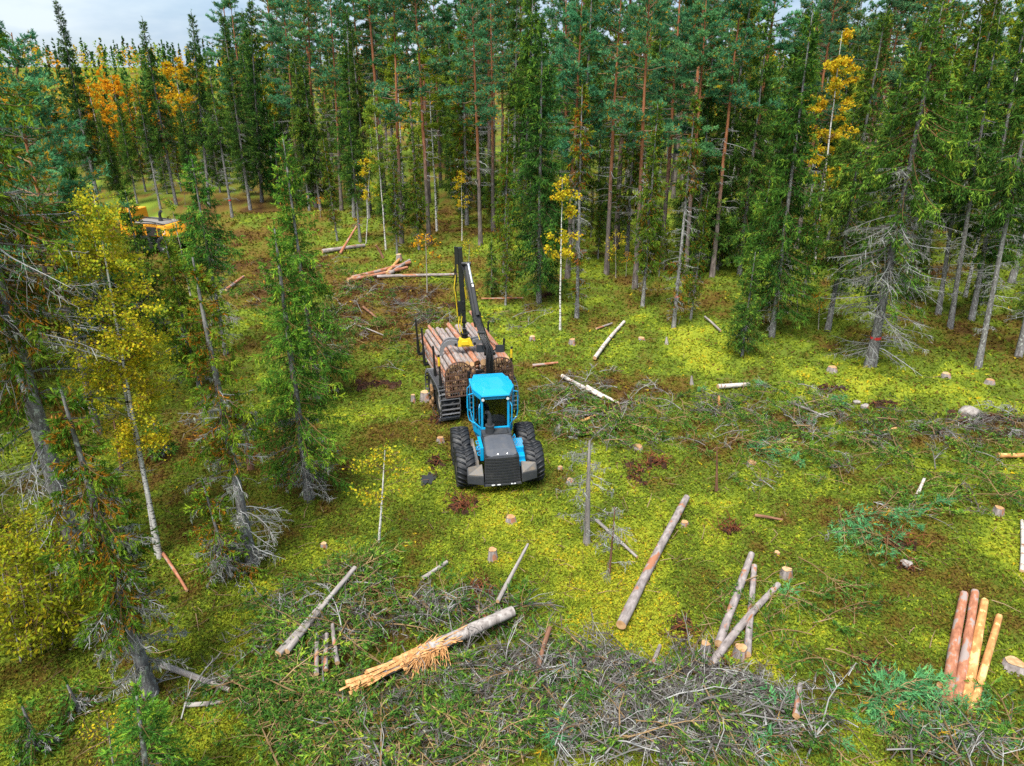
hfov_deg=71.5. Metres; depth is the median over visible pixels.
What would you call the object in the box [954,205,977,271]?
young spruce
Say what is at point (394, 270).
felled log
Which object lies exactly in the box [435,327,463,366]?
loaded log
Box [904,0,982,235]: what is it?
pine tree
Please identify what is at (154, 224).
harvester
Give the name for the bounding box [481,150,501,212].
young spruce
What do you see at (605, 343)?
felled log
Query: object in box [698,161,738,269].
young spruce
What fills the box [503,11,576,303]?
spruce tree
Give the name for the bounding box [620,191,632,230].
young spruce
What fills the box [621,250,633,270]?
rowan sapling
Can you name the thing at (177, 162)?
spruce tree
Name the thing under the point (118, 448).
dead snag
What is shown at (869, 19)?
spruce tree
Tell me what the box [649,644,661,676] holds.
felled log
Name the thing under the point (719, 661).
bare soil
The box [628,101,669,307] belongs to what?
spruce tree
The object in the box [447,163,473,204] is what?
young spruce
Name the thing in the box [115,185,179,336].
spruce tree
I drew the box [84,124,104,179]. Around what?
spruce tree
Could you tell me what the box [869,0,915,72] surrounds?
pine tree
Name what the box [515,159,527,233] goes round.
young spruce
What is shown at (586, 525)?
dead snag
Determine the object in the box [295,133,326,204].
young spruce
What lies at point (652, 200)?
young spruce
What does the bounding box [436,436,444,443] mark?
stump
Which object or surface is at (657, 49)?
spruce tree
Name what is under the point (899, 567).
bare soil
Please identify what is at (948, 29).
pine tree
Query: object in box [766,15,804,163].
spruce tree
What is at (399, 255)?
stump
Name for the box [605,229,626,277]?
rowan sapling
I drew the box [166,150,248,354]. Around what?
spruce tree
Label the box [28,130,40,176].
spruce tree
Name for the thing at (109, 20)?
sky
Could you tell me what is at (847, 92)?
spruce tree
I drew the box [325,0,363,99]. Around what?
pine tree
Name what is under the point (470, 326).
loaded log
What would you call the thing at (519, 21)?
pine tree
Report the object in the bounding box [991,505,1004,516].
stump
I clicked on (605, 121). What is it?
spruce tree
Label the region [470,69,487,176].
spruce tree
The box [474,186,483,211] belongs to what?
young spruce
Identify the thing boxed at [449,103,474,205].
spruce tree
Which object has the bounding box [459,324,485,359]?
loaded log
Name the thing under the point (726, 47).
pine tree
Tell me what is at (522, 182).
young spruce
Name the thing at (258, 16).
pine tree
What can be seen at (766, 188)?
spruce tree
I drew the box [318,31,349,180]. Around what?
spruce tree
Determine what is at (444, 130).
spruce tree
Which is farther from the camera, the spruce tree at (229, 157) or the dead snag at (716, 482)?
the spruce tree at (229, 157)
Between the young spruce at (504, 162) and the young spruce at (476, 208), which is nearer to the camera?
the young spruce at (476, 208)
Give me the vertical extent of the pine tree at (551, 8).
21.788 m
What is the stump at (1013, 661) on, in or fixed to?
on the ground
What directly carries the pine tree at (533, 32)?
on the ground
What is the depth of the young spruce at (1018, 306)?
38.22 m
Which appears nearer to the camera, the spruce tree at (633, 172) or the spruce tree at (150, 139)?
the spruce tree at (633, 172)
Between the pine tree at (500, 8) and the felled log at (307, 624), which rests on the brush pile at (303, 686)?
the felled log at (307, 624)
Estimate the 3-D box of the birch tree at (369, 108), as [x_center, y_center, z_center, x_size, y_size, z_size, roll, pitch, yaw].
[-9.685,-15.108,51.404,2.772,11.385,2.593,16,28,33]
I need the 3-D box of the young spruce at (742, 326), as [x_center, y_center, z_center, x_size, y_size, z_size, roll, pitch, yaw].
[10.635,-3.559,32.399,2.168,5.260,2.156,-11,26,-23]
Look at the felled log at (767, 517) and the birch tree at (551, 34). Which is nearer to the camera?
the felled log at (767, 517)
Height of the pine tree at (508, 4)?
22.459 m
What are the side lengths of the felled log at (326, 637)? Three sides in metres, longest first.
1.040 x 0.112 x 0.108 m
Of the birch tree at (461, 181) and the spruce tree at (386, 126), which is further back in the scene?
the spruce tree at (386, 126)
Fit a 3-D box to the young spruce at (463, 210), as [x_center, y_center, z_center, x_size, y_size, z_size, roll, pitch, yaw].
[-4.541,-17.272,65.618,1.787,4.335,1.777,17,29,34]
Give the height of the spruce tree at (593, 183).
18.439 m
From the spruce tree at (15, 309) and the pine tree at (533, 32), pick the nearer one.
the spruce tree at (15, 309)
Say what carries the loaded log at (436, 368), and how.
on the loaded log
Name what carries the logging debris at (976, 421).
on the ground
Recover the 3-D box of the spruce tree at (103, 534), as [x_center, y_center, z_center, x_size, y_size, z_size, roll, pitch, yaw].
[-7.785,3.318,13.646,2.154,7.494,2.261,1,23,6]
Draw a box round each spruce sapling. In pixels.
[0,695,66,765]
[42,676,114,737]
[140,418,180,462]
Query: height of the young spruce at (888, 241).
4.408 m
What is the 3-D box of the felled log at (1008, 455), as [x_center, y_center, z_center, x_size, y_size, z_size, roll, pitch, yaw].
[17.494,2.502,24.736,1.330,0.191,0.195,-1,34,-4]
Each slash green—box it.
[224,250,540,368]
[513,367,1023,687]
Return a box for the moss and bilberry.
[0,203,1023,765]
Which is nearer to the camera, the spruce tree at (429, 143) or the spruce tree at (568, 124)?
the spruce tree at (568, 124)
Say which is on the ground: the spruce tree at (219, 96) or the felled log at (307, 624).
the spruce tree at (219, 96)
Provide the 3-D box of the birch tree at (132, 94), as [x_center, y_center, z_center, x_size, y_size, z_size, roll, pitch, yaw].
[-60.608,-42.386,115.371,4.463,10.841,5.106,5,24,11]
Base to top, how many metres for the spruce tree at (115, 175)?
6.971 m
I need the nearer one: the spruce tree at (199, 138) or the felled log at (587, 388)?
the felled log at (587, 388)
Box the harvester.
[118,206,195,252]
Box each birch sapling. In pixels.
[75,705,147,765]
[342,438,419,540]
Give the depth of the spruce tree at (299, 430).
20.56 m
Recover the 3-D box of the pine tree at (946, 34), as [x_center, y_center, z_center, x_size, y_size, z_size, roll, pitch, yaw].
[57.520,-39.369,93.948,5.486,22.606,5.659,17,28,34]
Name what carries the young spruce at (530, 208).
on the ground
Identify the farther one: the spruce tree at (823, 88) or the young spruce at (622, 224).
the spruce tree at (823, 88)
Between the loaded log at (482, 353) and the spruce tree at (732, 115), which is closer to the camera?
the loaded log at (482, 353)
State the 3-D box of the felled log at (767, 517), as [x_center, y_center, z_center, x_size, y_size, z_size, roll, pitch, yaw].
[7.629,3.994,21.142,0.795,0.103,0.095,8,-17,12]
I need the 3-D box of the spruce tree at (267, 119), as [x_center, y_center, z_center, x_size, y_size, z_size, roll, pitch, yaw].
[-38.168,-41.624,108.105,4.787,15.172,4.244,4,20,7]
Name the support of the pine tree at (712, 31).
on the ground
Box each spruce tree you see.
[0,32,157,579]
[0,113,31,242]
[0,176,62,370]
[9,127,39,186]
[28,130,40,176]
[30,376,195,704]
[39,94,98,258]
[46,165,140,370]
[50,89,64,142]
[53,0,103,198]
[63,119,77,162]
[72,92,99,186]
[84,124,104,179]
[86,89,100,154]
[96,114,114,167]
[97,110,123,184]
[100,101,112,156]
[101,130,129,194]
[104,125,119,164]
[110,113,121,155]
[110,117,123,167]
[115,97,143,203]
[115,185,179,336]
[116,99,135,168]
[120,119,137,169]
[122,81,148,191]
[132,79,164,208]
[137,15,182,205]
[141,108,160,167]
[143,134,158,192]
[144,99,161,172]
[153,235,221,387]
[154,131,175,193]
[166,132,182,182]
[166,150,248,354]
[167,113,184,190]
[171,247,292,574]
[174,120,184,159]
[176,102,197,186]
[177,112,200,186]
[179,12,223,205]
[182,476,268,598]
[186,113,197,170]
[196,89,233,185]
[200,54,239,217]
[200,96,229,192]
[217,89,229,144]
[219,10,261,209]
[219,114,231,175]
[225,96,252,167]
[231,108,253,188]
[232,0,284,201]
[236,11,268,167]
[237,44,266,174]
[241,219,354,503]
[255,70,277,155]
[261,131,358,401]
[269,63,292,180]
[274,39,298,178]
[285,44,324,210]
[293,55,319,163]
[294,52,335,210]
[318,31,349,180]
[319,84,335,160]
[320,138,341,240]
[328,6,373,217]
[338,97,369,242]
[347,27,378,218]
[362,0,394,171]
[381,66,395,173]
[385,137,407,253]
[405,125,428,249]
[417,66,438,177]
[427,47,447,165]
[432,7,459,166]
[440,74,461,188]
[443,54,474,208]
[445,4,482,224]
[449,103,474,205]
[469,48,497,162]
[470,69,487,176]
[477,14,497,149]
[490,112,517,271]
[495,0,554,205]
[497,203,516,304]
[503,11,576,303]
[504,99,517,170]
[512,29,533,156]
[533,19,554,159]
[548,21,559,156]
[550,0,616,261]
[553,1,598,242]
[563,79,596,317]
[594,36,610,180]
[601,78,618,178]
[605,43,623,167]
[611,36,651,256]
[615,37,640,188]
[627,43,643,176]
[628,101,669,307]
[634,29,676,170]
[636,0,671,198]
[651,5,678,191]
[663,94,705,327]
[666,17,682,158]
[667,36,730,275]
[683,193,711,319]
[685,0,770,243]
[686,66,711,162]
[690,65,742,265]
[715,10,783,276]
[732,3,833,337]
[741,38,779,181]
[743,174,773,318]
[744,52,772,188]
[758,22,815,234]
[765,18,817,189]
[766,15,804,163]
[772,51,786,145]
[795,151,829,295]
[796,10,828,196]
[803,4,835,185]
[805,2,896,331]
[808,57,845,227]
[820,0,863,167]
[820,0,994,375]
[820,89,862,241]
[826,44,856,190]
[831,12,879,173]
[835,14,867,139]
[847,15,872,78]
[851,78,904,237]
[857,32,885,175]
[858,7,893,140]
[868,0,939,215]
[889,7,971,280]
[891,0,934,207]
[897,0,949,206]
[913,26,971,240]
[922,15,990,315]
[923,0,989,256]
[938,4,1010,328]
[940,0,1003,230]
[947,0,1006,213]
[952,0,1023,320]
[967,61,1023,368]
[984,7,1008,142]
[1003,184,1023,357]
[1006,160,1023,283]
[1010,161,1022,245]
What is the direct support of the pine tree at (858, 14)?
on the ground
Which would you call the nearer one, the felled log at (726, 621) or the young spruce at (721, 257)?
the felled log at (726, 621)
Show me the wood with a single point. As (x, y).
(96, 74)
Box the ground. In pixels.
[0,67,1023,765]
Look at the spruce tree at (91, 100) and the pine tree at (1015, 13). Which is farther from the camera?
the spruce tree at (91, 100)
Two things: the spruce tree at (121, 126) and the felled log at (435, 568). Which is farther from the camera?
the spruce tree at (121, 126)
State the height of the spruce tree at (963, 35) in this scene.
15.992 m
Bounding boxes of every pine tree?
[0,20,96,296]
[0,72,129,434]
[200,0,254,121]
[216,0,259,155]
[248,0,292,172]
[256,0,315,203]
[257,0,298,161]
[272,1,306,100]
[278,0,326,176]
[284,0,337,207]
[294,0,341,171]
[308,0,354,210]
[324,0,391,210]
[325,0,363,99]
[334,0,404,200]
[356,0,394,163]
[362,0,423,243]
[366,9,403,158]
[367,1,406,164]
[382,0,456,243]
[384,0,420,174]
[391,0,450,202]
[415,0,451,186]
[430,7,459,77]
[432,0,495,200]
[437,0,502,245]
[439,4,476,54]
[456,0,500,175]
[457,0,521,231]
[464,0,518,181]
[478,0,523,177]
[484,3,512,163]
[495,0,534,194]
[495,4,525,114]
[499,0,542,182]
[504,2,538,65]
[519,0,550,148]
[533,0,596,230]
[534,0,579,179]
[544,0,609,278]
[550,0,609,139]
[572,0,611,184]
[579,0,671,249]
[580,0,606,52]
[583,0,654,274]
[598,0,682,289]
[632,0,677,179]
[632,0,712,264]
[636,4,668,168]
[657,0,743,277]
[659,0,719,198]
[665,5,700,189]
[674,0,733,159]
[675,2,709,146]
[677,0,717,180]
[679,4,719,173]
[685,0,734,165]
[702,0,769,277]
[703,1,751,133]
[722,0,807,221]
[739,0,774,149]
[779,0,858,248]
[780,0,852,191]
[780,4,809,78]
[809,6,867,184]
[837,0,868,101]
[839,0,932,219]
[850,0,884,54]
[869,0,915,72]
[873,0,921,154]
[881,1,920,137]
[886,11,929,117]
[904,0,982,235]
[911,0,970,175]
[935,0,975,88]
[962,0,1023,297]
[971,0,1021,69]
[986,26,1022,214]
[989,2,1023,242]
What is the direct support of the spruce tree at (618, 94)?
on the ground
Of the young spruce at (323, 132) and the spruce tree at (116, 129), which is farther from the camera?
the spruce tree at (116, 129)
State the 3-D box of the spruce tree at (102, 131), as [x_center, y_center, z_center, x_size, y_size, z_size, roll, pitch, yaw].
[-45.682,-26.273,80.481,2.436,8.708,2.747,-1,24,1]
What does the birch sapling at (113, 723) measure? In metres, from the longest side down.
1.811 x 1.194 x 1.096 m
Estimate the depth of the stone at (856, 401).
28.75 m
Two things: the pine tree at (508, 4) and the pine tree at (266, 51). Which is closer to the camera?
the pine tree at (508, 4)
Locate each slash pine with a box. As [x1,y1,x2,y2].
[525,658,1021,765]
[697,379,958,603]
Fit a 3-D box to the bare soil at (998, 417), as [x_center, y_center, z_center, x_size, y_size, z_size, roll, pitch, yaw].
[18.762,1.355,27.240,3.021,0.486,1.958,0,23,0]
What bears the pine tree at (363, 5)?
on the ground
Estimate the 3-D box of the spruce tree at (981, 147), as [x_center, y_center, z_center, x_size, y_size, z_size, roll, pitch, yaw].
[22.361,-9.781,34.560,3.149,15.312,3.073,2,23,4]
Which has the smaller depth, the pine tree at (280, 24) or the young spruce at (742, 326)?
the young spruce at (742, 326)
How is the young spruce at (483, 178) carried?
on the ground
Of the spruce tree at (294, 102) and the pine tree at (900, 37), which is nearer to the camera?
the spruce tree at (294, 102)
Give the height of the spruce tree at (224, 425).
8.823 m
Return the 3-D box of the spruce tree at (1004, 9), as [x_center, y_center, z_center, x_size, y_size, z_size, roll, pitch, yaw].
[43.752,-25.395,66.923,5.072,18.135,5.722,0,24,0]
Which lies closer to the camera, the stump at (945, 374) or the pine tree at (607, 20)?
the stump at (945, 374)
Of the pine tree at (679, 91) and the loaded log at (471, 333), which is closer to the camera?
the loaded log at (471, 333)
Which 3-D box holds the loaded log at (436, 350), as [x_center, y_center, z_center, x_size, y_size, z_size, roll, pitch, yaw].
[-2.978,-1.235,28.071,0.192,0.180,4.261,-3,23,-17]
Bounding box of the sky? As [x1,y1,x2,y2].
[0,0,1021,67]
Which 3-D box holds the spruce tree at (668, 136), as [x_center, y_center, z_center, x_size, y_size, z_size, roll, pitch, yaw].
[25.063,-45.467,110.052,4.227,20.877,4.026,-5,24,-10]
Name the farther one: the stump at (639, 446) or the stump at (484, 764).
the stump at (639, 446)
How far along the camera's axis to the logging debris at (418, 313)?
39.17 m
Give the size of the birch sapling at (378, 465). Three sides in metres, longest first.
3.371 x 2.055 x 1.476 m
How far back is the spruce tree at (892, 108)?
50.51 m
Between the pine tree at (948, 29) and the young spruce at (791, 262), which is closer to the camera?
the young spruce at (791, 262)
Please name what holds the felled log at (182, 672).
on the ground
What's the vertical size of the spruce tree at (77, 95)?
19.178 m
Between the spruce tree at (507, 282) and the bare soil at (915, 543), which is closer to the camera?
the bare soil at (915, 543)
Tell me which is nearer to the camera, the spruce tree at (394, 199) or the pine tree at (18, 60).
the pine tree at (18, 60)
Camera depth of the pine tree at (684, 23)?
44.65 m
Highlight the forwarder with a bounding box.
[415,246,544,487]
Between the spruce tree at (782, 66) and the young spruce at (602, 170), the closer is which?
the young spruce at (602, 170)
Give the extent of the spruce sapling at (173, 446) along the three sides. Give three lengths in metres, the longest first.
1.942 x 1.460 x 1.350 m
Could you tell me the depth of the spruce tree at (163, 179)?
77.88 m
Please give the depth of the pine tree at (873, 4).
98.71 m
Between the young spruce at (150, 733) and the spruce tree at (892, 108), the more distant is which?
the spruce tree at (892, 108)
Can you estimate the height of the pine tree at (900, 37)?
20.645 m
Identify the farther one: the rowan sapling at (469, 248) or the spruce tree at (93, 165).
the spruce tree at (93, 165)
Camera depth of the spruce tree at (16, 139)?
78.93 m
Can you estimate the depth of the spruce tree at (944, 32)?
63.47 m
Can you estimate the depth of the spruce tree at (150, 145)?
67.86 m
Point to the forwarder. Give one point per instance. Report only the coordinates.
(503, 454)
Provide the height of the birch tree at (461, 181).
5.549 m
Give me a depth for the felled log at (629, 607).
18.54 m
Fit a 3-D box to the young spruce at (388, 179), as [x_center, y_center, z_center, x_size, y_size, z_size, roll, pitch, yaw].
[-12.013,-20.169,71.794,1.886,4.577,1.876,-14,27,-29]
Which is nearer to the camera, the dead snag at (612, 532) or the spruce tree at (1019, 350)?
the dead snag at (612, 532)
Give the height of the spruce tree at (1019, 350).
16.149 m
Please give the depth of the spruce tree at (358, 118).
61.72 m
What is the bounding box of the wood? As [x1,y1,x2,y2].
[0,36,1007,157]
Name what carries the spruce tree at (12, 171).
on the ground
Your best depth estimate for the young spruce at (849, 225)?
52.23 m
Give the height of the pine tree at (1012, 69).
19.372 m
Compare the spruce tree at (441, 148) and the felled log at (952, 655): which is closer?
the felled log at (952, 655)
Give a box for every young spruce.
[93,674,225,765]
[262,116,292,203]
[286,151,302,202]
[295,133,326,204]
[320,124,331,195]
[321,144,338,199]
[343,179,363,206]
[374,174,389,221]
[384,145,412,222]
[385,162,394,191]
[414,132,424,204]
[418,165,425,219]
[433,174,439,210]
[438,136,457,198]
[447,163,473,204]
[455,185,470,218]
[471,142,488,200]
[472,156,490,207]
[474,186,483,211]
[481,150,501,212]
[483,238,502,296]
[484,154,496,222]
[497,142,519,209]
[515,149,538,202]
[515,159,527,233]
[518,166,538,218]
[518,179,536,241]
[534,156,567,251]
[559,158,587,236]
[586,188,595,236]
[590,147,615,215]
[593,192,605,258]
[595,169,621,238]
[597,165,606,223]
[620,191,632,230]
[644,157,656,232]
[652,201,666,245]
[657,228,664,276]
[661,220,669,270]
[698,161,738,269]
[721,248,769,356]
[782,234,795,282]
[800,189,815,250]
[829,235,853,296]
[836,205,862,261]
[838,199,856,237]
[850,198,871,285]
[867,182,879,243]
[874,189,891,264]
[881,209,902,259]
[895,210,936,299]
[947,227,960,270]
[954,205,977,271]
[966,234,1003,304]
[1012,287,1023,320]
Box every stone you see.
[853,400,860,404]
[860,403,868,408]
[900,559,912,567]
[958,405,979,417]
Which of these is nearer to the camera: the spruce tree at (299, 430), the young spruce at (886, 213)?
the spruce tree at (299, 430)
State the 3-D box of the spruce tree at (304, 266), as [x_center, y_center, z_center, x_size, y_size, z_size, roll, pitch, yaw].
[-8.090,-3.898,26.894,3.766,10.629,3.382,3,24,7]
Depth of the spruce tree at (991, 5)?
56.91 m
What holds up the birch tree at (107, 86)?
on the ground
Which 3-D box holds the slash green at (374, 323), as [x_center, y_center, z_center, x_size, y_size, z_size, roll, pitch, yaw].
[-10.622,-4.942,41.326,24.504,1.411,12.493,18,29,36]
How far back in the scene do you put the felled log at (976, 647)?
16.16 m
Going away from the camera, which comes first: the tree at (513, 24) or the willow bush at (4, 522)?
the willow bush at (4, 522)
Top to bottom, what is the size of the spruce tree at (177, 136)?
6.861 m
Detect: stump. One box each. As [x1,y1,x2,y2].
[320,541,327,549]
[383,743,403,761]
[396,253,402,260]
[411,394,415,402]
[420,390,429,402]
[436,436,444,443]
[478,759,489,765]
[487,547,497,562]
[505,514,516,524]
[568,338,574,345]
[633,444,642,452]
[680,520,688,527]
[697,640,710,661]
[731,643,747,662]
[745,460,755,467]
[779,566,792,580]
[826,365,837,373]
[933,682,942,695]
[941,372,950,378]
[984,378,994,384]
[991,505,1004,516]
[1000,655,1023,677]
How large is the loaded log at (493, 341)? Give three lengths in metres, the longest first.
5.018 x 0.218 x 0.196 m
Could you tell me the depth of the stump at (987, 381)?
30.53 m
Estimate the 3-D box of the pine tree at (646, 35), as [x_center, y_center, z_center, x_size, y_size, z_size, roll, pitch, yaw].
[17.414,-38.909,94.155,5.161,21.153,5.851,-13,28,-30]
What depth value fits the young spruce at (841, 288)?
42.48 m
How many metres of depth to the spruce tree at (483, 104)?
85.75 m
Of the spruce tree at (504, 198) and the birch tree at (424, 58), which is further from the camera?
the birch tree at (424, 58)
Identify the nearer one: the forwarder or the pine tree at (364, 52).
the forwarder
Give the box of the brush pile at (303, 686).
[171,528,1023,765]
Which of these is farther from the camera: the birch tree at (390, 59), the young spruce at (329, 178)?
the young spruce at (329, 178)
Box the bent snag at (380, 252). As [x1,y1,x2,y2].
[375,245,383,258]
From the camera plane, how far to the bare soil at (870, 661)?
15.96 m
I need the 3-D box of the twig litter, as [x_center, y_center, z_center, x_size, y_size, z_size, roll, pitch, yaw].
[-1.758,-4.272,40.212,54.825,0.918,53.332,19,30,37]
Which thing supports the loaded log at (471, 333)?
on the loaded log
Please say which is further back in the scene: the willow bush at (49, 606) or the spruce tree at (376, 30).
the spruce tree at (376, 30)
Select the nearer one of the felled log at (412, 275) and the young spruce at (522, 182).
the felled log at (412, 275)
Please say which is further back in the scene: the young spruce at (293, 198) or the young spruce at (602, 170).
the young spruce at (293, 198)
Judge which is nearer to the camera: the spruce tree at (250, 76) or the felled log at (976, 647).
the felled log at (976, 647)
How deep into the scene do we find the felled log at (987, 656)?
15.97 m
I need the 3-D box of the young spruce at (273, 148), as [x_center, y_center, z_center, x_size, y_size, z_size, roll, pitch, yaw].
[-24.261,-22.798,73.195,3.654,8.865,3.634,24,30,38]
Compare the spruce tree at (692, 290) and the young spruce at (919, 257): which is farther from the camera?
the young spruce at (919, 257)
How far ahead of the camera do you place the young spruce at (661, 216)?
55.21 m
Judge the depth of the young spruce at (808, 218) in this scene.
49.07 m
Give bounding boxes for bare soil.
[335,371,419,393]
[372,283,416,291]
[384,296,432,305]
[421,409,449,424]
[422,443,447,474]
[430,299,469,307]
[443,484,489,519]
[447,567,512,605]
[534,291,557,298]
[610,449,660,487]
[633,447,689,473]
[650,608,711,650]
[691,633,753,682]
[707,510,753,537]
[810,379,870,395]
[825,396,910,408]
[834,637,907,685]
[870,523,945,557]
[879,550,926,574]
[914,404,997,426]
[950,408,1023,424]
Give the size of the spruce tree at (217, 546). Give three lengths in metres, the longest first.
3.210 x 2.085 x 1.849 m
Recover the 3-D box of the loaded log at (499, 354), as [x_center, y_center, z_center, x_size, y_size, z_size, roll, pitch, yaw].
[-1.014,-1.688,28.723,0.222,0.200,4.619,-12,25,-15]
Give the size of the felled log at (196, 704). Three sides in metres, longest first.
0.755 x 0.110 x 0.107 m
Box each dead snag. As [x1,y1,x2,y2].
[113,420,123,470]
[242,422,253,470]
[554,408,581,439]
[555,436,619,545]
[590,506,636,581]
[715,445,717,491]
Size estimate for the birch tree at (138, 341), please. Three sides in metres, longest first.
10.113 x 3.337 x 2.998 m
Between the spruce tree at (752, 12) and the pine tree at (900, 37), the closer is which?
the spruce tree at (752, 12)
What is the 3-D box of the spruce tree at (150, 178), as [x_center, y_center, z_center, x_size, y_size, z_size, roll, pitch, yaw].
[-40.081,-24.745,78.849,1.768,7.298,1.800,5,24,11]
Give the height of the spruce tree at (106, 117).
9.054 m
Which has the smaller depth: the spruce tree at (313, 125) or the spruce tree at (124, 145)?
the spruce tree at (313, 125)
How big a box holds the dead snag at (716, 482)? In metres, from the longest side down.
1.822 x 0.134 x 0.133 m
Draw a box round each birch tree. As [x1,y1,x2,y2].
[42,185,186,559]
[51,107,70,162]
[79,77,116,155]
[93,75,137,146]
[119,86,144,145]
[138,91,175,168]
[155,197,196,295]
[156,56,199,155]
[173,62,220,154]
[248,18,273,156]
[356,150,378,243]
[358,54,376,157]
[359,90,399,249]
[375,16,419,216]
[409,36,454,230]
[452,170,469,240]
[540,174,582,329]
[543,18,560,125]
[600,21,626,139]
[641,32,665,193]
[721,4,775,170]
[802,27,865,274]
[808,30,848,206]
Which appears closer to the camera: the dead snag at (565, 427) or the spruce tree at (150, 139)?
the dead snag at (565, 427)
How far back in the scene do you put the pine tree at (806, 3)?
61.26 m
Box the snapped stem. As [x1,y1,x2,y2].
[340,226,356,253]
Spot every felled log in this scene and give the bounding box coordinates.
[158,661,229,691]
[162,551,187,591]
[184,700,222,707]
[225,275,244,290]
[275,602,320,656]
[284,566,356,653]
[314,632,318,675]
[322,244,364,253]
[323,633,328,671]
[331,623,339,664]
[347,266,407,281]
[351,261,410,276]
[357,325,383,335]
[362,306,376,317]
[377,273,453,277]
[385,258,399,274]
[387,259,410,273]
[421,560,447,580]
[481,297,522,298]
[496,543,528,602]
[530,626,551,688]
[532,361,557,366]
[561,374,603,398]
[576,427,620,435]
[580,412,603,422]
[586,385,619,404]
[593,320,625,359]
[595,322,612,329]
[595,519,637,557]
[616,494,689,628]
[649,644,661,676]
[704,316,721,331]
[708,582,780,666]
[714,551,754,646]
[716,382,749,388]
[744,564,756,657]
[755,514,782,520]
[787,400,828,417]
[792,682,802,718]
[915,478,925,498]
[941,591,968,705]
[953,589,978,699]
[960,598,988,708]
[964,613,1002,720]
[995,453,1023,457]
[1019,519,1023,571]
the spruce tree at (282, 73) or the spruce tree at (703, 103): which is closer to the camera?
the spruce tree at (703, 103)
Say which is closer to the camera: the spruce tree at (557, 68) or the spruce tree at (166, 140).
the spruce tree at (166, 140)
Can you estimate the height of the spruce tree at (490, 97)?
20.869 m
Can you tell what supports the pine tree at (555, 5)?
on the ground
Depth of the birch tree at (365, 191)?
54.27 m
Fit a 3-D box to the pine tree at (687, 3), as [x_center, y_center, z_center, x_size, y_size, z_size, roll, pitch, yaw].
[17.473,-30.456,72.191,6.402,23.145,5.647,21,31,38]
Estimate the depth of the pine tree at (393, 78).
109.83 m
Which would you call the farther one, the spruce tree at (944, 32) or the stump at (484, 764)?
the spruce tree at (944, 32)
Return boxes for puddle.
[421,472,436,485]
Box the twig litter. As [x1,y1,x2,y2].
[4,249,1023,765]
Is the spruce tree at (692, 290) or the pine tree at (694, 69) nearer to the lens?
the spruce tree at (692, 290)
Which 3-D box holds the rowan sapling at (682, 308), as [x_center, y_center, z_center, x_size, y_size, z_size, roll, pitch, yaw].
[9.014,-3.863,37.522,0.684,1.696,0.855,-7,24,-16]
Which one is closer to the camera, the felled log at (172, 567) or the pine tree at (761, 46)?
the felled log at (172, 567)
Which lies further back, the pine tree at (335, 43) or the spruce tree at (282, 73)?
the pine tree at (335, 43)
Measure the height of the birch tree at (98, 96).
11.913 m
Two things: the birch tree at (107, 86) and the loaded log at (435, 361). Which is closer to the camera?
the loaded log at (435, 361)
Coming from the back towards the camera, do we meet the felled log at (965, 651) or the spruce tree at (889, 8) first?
the spruce tree at (889, 8)
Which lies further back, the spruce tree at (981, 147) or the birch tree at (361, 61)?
the birch tree at (361, 61)
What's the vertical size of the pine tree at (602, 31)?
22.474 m
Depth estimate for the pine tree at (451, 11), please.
104.39 m
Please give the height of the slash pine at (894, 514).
1.499 m
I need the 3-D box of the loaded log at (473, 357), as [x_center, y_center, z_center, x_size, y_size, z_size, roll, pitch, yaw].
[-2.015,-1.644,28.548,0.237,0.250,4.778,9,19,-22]
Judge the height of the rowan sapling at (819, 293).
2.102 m
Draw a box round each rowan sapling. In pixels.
[409,233,440,291]
[463,239,476,259]
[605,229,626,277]
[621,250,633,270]
[678,295,692,323]
[811,292,829,329]
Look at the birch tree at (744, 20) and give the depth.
64.37 m
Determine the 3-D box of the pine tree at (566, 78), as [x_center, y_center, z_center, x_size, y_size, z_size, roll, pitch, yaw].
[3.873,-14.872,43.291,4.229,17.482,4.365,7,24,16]
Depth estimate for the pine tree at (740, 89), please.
41.81 m
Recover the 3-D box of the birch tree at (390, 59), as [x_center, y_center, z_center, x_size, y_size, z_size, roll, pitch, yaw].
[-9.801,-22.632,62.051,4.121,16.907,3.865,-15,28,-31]
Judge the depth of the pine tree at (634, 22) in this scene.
49.63 m
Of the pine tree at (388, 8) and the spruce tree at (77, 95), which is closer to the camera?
the pine tree at (388, 8)
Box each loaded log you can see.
[420,334,447,375]
[420,337,448,379]
[420,340,448,383]
[424,333,448,372]
[424,348,449,387]
[425,354,449,395]
[426,329,453,367]
[428,325,457,367]
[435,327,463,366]
[440,328,468,365]
[445,328,473,365]
[446,322,479,364]
[455,324,485,364]
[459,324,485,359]
[465,324,494,360]
[466,322,500,362]
[469,311,508,361]
[471,323,504,361]
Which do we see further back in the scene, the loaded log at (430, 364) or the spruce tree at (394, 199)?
the spruce tree at (394, 199)
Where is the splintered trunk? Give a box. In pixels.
[339,606,515,695]
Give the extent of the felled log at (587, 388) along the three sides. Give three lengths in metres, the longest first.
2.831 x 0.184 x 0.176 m
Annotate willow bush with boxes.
[0,492,44,561]
[0,501,85,593]
[0,529,128,662]
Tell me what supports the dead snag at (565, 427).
on the ground
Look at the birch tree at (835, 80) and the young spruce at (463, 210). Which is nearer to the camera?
the birch tree at (835, 80)

